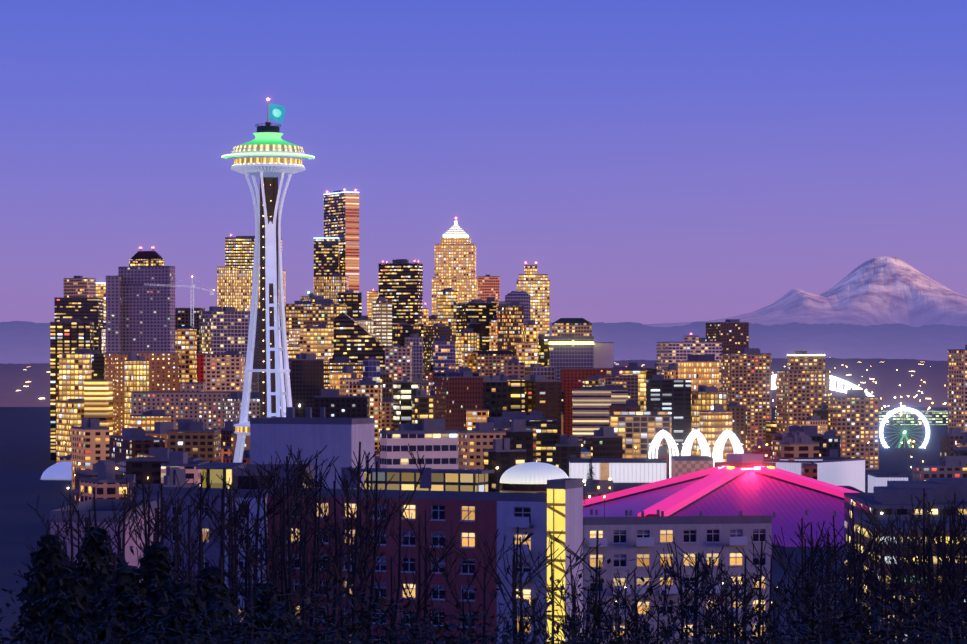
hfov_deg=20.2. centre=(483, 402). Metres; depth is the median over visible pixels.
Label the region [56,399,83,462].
building
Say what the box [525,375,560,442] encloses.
building
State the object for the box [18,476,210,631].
bare tree
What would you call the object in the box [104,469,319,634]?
bare tree
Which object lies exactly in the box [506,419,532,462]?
city block
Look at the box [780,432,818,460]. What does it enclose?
city block
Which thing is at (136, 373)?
building
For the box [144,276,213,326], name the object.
tower crane
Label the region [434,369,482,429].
building
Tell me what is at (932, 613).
evergreen
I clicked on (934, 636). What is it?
bush
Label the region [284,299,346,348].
office
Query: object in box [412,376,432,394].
city block
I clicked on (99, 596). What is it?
bushes
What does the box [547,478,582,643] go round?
stair tower
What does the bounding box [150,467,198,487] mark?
city block
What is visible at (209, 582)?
conifer
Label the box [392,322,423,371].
city block
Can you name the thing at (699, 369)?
office building
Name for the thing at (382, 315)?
city block
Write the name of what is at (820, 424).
city block
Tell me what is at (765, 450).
city block
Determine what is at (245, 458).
city block
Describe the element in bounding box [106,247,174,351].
skyscraper
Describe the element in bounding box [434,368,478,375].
city block
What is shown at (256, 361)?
city block
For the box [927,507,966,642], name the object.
bare tree
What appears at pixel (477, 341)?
city block
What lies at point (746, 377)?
beige residential building
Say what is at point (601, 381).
city block
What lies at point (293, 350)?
city block
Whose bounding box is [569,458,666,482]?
science center wall
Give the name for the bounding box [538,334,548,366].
city block
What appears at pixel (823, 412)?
city block
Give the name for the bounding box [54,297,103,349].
dark office
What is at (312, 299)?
city block
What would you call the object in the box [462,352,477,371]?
beige residential building
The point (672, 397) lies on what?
building
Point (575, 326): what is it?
hip roof block
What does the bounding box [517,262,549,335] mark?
skyscraper
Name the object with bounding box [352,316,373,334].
city block
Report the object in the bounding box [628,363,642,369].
dark block
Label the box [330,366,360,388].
city block
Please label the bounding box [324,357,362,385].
city block
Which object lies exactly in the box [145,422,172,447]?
city block
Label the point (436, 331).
city block
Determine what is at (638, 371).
city block
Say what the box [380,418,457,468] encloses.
white office
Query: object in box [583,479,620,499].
city block
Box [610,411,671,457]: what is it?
glass residential building
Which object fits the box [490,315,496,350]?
city block
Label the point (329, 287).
columbia podium tower
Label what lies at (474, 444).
apartment building
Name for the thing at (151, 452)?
city block
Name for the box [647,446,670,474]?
city block
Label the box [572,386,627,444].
white banded tower
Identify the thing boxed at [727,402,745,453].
city block
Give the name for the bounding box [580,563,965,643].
bushes
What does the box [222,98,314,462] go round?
space needle
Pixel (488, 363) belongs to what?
beige residential building
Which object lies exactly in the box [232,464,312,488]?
dark roof house
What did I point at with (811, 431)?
city block
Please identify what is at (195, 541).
bare tree
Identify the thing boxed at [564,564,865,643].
bush
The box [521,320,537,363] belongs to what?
city block
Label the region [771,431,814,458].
city block
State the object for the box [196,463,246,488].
yellow glass house
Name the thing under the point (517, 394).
city block
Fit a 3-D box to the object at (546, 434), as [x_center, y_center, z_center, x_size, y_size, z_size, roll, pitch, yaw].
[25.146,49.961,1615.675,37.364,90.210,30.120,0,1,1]
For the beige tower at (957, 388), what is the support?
on the terrain
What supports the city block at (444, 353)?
on the terrain
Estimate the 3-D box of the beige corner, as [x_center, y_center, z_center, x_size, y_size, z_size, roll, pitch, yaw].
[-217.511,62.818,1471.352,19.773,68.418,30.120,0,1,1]
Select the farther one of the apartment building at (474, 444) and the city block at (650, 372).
the city block at (650, 372)
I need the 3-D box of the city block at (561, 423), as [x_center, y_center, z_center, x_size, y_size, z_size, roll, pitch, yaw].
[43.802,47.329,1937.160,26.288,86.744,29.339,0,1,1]
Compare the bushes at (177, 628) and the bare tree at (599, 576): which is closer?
the bushes at (177, 628)
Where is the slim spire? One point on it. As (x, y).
(425, 316)
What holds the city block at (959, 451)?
on the terrain
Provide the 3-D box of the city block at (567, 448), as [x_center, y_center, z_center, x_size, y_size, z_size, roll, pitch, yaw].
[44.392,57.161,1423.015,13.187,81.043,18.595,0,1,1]
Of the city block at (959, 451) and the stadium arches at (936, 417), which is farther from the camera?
the stadium arches at (936, 417)
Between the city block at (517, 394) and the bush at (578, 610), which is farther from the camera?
the city block at (517, 394)
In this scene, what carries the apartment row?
on the terrain
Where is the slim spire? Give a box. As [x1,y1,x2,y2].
[422,303,427,325]
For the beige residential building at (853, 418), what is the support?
on the terrain
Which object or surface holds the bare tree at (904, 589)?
on the terrain
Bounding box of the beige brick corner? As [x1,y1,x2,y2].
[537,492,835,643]
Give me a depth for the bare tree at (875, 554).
51.85 m
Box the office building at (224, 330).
[199,306,249,364]
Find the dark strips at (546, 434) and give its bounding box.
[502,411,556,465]
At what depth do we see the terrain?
1296.11 m
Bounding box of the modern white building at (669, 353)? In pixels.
[657,333,721,387]
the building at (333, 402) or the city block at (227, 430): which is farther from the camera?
the building at (333, 402)
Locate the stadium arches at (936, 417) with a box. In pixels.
[771,374,947,424]
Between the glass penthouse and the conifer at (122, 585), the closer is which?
the conifer at (122, 585)
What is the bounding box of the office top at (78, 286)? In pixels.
[64,276,95,296]
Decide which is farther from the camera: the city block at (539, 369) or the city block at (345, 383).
the city block at (539, 369)
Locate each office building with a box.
[199,306,249,364]
[217,267,285,318]
[225,234,281,269]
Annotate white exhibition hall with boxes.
[763,456,864,491]
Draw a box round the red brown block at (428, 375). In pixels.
[423,372,433,389]
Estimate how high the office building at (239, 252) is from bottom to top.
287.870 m
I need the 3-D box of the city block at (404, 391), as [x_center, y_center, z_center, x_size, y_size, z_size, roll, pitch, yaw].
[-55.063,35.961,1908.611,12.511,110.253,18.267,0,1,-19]
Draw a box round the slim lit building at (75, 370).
[59,353,91,400]
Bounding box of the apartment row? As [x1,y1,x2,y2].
[912,456,966,480]
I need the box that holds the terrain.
[0,407,947,643]
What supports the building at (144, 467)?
on the terrain
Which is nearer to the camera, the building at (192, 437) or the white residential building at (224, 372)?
the building at (192, 437)
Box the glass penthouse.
[360,468,493,491]
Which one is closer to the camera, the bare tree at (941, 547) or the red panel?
the bare tree at (941, 547)
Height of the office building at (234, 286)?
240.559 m
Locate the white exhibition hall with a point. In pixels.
(837, 471)
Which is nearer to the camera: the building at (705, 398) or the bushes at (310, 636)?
the bushes at (310, 636)
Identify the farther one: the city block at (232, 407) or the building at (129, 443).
the city block at (232, 407)
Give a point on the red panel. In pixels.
(200, 367)
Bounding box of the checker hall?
[671,456,713,477]
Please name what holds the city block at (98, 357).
on the terrain
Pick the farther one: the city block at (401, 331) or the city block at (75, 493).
the city block at (401, 331)
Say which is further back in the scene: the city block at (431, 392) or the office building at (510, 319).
the office building at (510, 319)
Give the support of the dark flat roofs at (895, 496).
on the terrain
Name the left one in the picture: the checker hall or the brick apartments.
the brick apartments
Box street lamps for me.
[64,365,945,643]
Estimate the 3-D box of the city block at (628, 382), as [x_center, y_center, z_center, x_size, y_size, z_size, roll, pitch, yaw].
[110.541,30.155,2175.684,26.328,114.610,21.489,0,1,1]
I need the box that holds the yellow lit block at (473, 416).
[466,409,488,429]
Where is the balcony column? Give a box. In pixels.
[117,353,127,434]
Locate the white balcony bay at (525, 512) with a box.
[497,492,546,643]
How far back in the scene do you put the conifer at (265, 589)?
37.97 m
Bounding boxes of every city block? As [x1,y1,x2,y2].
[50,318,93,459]
[56,383,58,462]
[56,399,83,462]
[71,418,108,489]
[73,489,79,503]
[75,348,104,378]
[75,464,122,488]
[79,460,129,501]
[98,322,105,352]
[102,328,105,352]
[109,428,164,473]
[123,474,147,498]
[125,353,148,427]
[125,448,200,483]
[129,410,170,430]
[137,447,190,456]
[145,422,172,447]
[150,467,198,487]
[161,452,209,487]
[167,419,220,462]
[220,421,238,445]
[223,450,249,463]
[224,392,259,427]
[231,433,249,455]
[250,392,259,397]
[251,372,259,391]
[253,308,259,368]
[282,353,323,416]
[288,342,299,358]
[289,326,317,343]
[303,296,322,303]
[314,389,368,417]
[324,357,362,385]
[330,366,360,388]
[337,290,361,317]
[340,373,362,395]
[350,378,381,450]
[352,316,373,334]
[361,368,392,397]
[363,357,379,383]
[372,297,391,345]
[374,455,379,467]
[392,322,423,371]
[393,376,417,429]
[405,333,422,379]
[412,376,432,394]
[412,388,432,422]
[418,315,447,325]
[424,323,451,371]
[428,390,433,418]
[433,338,455,371]
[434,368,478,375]
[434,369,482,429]
[437,288,457,334]
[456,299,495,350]
[456,328,475,363]
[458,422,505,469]
[467,319,479,332]
[476,333,479,350]
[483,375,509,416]
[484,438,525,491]
[487,417,535,461]
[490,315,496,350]
[496,372,504,379]
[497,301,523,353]
[500,376,509,380]
[505,359,524,378]
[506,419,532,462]
[507,375,524,411]
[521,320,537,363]
[525,364,555,379]
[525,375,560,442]
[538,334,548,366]
[555,435,580,475]
[561,390,563,434]
[561,413,562,434]
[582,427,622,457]
[583,374,601,386]
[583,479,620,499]
[599,371,606,385]
[605,369,637,404]
[606,366,645,410]
[609,400,640,426]
[644,363,656,378]
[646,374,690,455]
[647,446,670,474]
[664,363,677,378]
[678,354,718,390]
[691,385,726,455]
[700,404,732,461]
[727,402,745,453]
[736,403,746,452]
[752,438,770,458]
[766,420,775,458]
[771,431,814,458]
[772,426,822,456]
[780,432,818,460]
[799,416,827,435]
[813,402,827,418]
[823,429,840,456]
[830,449,842,457]
[940,427,963,459]
[953,447,966,455]
[956,432,966,446]
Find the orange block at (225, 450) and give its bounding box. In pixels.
[221,446,230,462]
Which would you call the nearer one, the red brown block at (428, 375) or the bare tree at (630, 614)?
the bare tree at (630, 614)
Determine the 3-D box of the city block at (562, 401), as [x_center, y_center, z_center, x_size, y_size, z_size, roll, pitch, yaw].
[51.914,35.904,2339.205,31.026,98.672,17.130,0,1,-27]
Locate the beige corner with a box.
[59,455,71,461]
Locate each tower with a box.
[96,283,105,322]
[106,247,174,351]
[300,273,348,303]
[329,313,384,370]
[378,259,422,323]
[432,217,477,314]
[499,291,530,324]
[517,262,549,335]
[517,342,536,366]
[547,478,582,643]
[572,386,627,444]
[801,463,816,479]
[948,345,966,433]
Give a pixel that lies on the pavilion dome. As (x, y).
(531, 477)
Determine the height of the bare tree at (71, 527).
18.739 m
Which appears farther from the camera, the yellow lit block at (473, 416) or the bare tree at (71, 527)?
the yellow lit block at (473, 416)
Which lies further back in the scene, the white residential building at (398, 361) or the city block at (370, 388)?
the white residential building at (398, 361)
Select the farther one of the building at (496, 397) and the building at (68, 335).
the building at (68, 335)
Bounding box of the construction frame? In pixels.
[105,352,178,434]
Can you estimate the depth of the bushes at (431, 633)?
22.50 m
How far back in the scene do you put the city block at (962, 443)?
1377.10 m
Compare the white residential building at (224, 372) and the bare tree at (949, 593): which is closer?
the bare tree at (949, 593)
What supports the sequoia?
on the terrain
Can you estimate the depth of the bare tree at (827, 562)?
48.50 m
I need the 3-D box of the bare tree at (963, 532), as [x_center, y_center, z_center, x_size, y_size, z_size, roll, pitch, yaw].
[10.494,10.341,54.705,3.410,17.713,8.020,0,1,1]
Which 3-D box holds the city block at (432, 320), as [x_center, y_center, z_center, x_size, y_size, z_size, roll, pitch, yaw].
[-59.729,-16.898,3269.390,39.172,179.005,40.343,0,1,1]
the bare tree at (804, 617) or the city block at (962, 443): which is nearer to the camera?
the bare tree at (804, 617)
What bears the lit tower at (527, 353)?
on the terrain
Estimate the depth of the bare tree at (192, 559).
65.14 m
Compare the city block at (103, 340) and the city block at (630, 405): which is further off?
the city block at (103, 340)
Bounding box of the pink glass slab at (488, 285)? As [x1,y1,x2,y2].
[477,275,499,300]
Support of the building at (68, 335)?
on the terrain
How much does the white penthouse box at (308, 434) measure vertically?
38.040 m
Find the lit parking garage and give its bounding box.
[855,515,966,643]
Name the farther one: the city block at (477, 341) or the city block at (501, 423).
the city block at (477, 341)
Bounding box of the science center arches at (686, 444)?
[648,430,743,466]
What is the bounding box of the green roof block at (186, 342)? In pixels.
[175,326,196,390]
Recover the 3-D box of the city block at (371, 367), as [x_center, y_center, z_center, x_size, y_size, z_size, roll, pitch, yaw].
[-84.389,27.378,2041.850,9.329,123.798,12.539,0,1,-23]
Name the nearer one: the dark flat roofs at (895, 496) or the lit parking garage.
the lit parking garage
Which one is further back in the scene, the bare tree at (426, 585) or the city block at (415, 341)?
the city block at (415, 341)
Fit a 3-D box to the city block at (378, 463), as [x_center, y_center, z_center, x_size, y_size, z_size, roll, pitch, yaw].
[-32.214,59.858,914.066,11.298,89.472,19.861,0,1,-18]
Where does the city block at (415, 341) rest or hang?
on the terrain
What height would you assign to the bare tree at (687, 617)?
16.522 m
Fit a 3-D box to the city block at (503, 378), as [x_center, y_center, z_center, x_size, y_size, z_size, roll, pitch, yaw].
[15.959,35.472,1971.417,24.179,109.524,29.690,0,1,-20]
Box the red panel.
[197,353,207,381]
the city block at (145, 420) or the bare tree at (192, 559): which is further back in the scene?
the city block at (145, 420)
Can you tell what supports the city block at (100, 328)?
on the terrain
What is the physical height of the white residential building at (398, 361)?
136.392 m
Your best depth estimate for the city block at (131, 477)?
964.25 m
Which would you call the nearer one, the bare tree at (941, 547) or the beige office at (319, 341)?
the bare tree at (941, 547)
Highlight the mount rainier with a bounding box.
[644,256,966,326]
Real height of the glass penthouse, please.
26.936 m
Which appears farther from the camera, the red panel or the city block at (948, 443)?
the red panel
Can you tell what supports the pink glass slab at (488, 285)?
on the terrain
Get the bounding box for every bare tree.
[13,487,154,599]
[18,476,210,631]
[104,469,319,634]
[130,497,242,602]
[146,496,278,624]
[193,459,343,643]
[205,442,435,643]
[208,482,371,643]
[303,490,471,643]
[421,527,562,643]
[475,530,648,643]
[530,554,633,643]
[560,552,715,643]
[581,561,746,643]
[642,539,767,643]
[659,532,893,643]
[677,558,791,643]
[757,539,876,643]
[762,518,946,643]
[793,502,966,643]
[796,516,921,643]
[842,488,966,643]
[864,526,960,643]
[882,493,966,642]
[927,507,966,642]
[933,500,966,629]
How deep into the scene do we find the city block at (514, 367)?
2081.02 m
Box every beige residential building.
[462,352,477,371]
[467,351,517,375]
[721,348,770,453]
[824,389,878,469]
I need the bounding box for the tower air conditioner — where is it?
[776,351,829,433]
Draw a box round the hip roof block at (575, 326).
[552,318,591,335]
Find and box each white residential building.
[204,351,244,390]
[385,343,411,397]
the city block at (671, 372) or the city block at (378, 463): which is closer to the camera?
the city block at (378, 463)
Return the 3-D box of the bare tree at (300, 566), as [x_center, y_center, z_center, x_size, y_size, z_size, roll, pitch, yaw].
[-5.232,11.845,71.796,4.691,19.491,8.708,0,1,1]
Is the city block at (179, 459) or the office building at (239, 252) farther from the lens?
the office building at (239, 252)
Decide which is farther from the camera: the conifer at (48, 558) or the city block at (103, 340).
the city block at (103, 340)
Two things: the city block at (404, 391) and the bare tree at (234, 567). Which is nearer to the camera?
the bare tree at (234, 567)
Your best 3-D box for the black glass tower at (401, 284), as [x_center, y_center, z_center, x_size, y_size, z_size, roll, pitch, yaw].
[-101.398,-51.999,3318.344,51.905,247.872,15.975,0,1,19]
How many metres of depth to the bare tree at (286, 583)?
47.68 m
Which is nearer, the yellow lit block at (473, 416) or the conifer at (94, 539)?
the conifer at (94, 539)
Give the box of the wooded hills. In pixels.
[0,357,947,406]
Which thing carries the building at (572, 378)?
on the terrain
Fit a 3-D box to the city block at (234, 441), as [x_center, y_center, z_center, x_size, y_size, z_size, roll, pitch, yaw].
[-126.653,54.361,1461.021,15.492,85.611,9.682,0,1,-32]
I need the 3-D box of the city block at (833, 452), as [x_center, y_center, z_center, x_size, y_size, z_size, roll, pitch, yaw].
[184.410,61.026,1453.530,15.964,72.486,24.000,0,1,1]
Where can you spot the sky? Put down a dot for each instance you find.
(660, 161)
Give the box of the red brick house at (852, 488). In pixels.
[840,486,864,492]
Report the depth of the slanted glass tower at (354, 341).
2402.72 m
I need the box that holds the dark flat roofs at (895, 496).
[844,478,966,591]
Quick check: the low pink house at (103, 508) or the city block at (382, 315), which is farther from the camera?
the city block at (382, 315)
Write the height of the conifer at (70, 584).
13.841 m
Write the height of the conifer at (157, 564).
17.206 m
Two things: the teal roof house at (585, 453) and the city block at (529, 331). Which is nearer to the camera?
the teal roof house at (585, 453)
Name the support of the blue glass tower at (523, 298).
on the terrain
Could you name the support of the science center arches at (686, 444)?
on the terrain
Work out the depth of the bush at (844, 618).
23.07 m
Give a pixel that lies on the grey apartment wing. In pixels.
(211, 553)
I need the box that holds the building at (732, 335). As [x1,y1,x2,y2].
[706,319,748,352]
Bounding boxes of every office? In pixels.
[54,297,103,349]
[84,379,112,434]
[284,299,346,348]
[300,324,333,361]
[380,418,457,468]
[485,297,498,314]
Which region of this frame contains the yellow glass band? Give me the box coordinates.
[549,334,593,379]
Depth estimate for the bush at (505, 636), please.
24.76 m
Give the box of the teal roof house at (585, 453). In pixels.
[581,446,590,457]
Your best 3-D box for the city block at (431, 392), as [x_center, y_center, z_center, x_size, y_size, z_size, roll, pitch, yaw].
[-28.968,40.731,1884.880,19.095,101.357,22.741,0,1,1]
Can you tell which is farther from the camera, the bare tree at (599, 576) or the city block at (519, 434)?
the city block at (519, 434)
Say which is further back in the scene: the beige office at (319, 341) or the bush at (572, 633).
the beige office at (319, 341)
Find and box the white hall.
[868,472,907,492]
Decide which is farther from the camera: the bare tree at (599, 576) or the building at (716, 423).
the building at (716, 423)
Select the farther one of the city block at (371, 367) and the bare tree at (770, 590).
the city block at (371, 367)
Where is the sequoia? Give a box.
[586,458,594,478]
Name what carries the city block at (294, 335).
on the terrain
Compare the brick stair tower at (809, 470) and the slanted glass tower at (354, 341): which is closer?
the brick stair tower at (809, 470)
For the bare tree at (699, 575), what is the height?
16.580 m
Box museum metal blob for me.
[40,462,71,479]
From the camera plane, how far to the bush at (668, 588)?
26.77 m
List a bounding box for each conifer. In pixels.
[10,525,69,643]
[28,556,100,643]
[69,517,120,634]
[88,552,152,643]
[139,533,178,638]
[141,570,216,643]
[194,556,240,643]
[231,575,302,643]
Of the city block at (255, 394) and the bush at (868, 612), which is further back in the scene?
the city block at (255, 394)
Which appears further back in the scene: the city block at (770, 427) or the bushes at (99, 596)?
the city block at (770, 427)
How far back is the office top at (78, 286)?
3318.21 m
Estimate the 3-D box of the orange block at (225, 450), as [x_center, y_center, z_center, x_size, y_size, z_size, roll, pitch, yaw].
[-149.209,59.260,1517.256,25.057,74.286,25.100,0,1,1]
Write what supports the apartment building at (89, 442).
on the terrain
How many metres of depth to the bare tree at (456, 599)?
62.45 m
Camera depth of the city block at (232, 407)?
1888.25 m
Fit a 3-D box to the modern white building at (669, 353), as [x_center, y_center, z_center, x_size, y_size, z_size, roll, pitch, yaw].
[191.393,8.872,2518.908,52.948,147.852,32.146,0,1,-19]
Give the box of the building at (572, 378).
[560,368,612,437]
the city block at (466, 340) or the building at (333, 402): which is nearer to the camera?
the building at (333, 402)
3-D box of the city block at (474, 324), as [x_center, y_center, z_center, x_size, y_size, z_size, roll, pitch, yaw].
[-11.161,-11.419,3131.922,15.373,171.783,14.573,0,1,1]
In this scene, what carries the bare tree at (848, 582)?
on the terrain
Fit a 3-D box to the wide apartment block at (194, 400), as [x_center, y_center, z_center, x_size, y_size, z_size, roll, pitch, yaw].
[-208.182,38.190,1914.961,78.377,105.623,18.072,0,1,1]
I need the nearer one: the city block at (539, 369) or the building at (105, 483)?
the building at (105, 483)
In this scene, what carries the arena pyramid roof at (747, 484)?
on the terrain
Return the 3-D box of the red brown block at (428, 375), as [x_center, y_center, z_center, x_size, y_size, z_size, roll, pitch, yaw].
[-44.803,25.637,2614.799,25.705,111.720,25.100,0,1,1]
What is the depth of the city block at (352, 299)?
3013.38 m
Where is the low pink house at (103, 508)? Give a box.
[50,499,159,601]
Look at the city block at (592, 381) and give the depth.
2469.57 m
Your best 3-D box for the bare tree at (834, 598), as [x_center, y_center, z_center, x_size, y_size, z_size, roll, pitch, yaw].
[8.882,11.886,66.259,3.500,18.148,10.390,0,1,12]
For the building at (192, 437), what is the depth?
1310.72 m
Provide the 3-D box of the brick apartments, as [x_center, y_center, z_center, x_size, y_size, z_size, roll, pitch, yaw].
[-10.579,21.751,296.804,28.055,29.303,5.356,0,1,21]
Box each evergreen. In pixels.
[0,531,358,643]
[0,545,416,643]
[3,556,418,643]
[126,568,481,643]
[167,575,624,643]
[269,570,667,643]
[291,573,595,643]
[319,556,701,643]
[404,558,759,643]
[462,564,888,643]
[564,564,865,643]
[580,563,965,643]
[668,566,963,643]
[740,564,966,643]
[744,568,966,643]
[819,573,966,643]
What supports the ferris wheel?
on the terrain
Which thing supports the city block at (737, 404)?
on the terrain
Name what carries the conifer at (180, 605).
on the terrain
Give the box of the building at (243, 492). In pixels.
[221,489,267,636]
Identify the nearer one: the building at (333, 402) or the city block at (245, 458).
the city block at (245, 458)
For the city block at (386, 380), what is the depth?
2200.72 m
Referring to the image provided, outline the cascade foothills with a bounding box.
[0,321,966,363]
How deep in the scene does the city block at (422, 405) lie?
1809.66 m
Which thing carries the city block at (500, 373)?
on the terrain
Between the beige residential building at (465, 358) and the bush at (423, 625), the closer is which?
the bush at (423, 625)
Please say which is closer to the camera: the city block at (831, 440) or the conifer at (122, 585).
the conifer at (122, 585)
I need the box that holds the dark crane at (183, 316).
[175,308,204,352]
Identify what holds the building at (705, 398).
on the terrain
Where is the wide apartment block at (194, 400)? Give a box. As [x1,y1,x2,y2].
[131,382,242,428]
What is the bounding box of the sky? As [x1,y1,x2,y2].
[0,0,966,323]
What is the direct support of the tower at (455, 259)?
on the terrain
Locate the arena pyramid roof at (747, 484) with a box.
[583,453,859,547]
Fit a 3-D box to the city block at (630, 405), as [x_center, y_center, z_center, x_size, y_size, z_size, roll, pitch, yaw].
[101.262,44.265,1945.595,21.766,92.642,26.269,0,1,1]
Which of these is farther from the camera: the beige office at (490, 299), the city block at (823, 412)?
the beige office at (490, 299)
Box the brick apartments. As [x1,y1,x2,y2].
[266,467,496,643]
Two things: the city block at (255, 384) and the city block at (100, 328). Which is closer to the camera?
the city block at (255, 384)
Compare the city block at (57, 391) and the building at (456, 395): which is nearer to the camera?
the building at (456, 395)
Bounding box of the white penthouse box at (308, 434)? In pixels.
[250,407,374,488]
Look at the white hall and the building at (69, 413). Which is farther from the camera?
the building at (69, 413)
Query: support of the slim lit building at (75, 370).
on the terrain
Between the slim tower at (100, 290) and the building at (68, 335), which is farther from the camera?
the slim tower at (100, 290)
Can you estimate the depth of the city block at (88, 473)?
964.42 m
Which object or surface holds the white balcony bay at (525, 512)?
on the terrain
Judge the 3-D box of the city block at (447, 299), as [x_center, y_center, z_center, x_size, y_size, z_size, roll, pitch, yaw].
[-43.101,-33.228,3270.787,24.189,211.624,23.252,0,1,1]
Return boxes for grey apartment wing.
[132,486,222,599]
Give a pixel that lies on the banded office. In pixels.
(98, 398)
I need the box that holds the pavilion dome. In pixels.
[500,462,568,492]
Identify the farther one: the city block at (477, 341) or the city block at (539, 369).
the city block at (477, 341)
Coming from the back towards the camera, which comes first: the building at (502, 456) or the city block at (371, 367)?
the city block at (371, 367)
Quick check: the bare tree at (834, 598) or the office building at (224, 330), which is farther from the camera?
the office building at (224, 330)
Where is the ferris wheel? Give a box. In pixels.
[879,407,929,447]

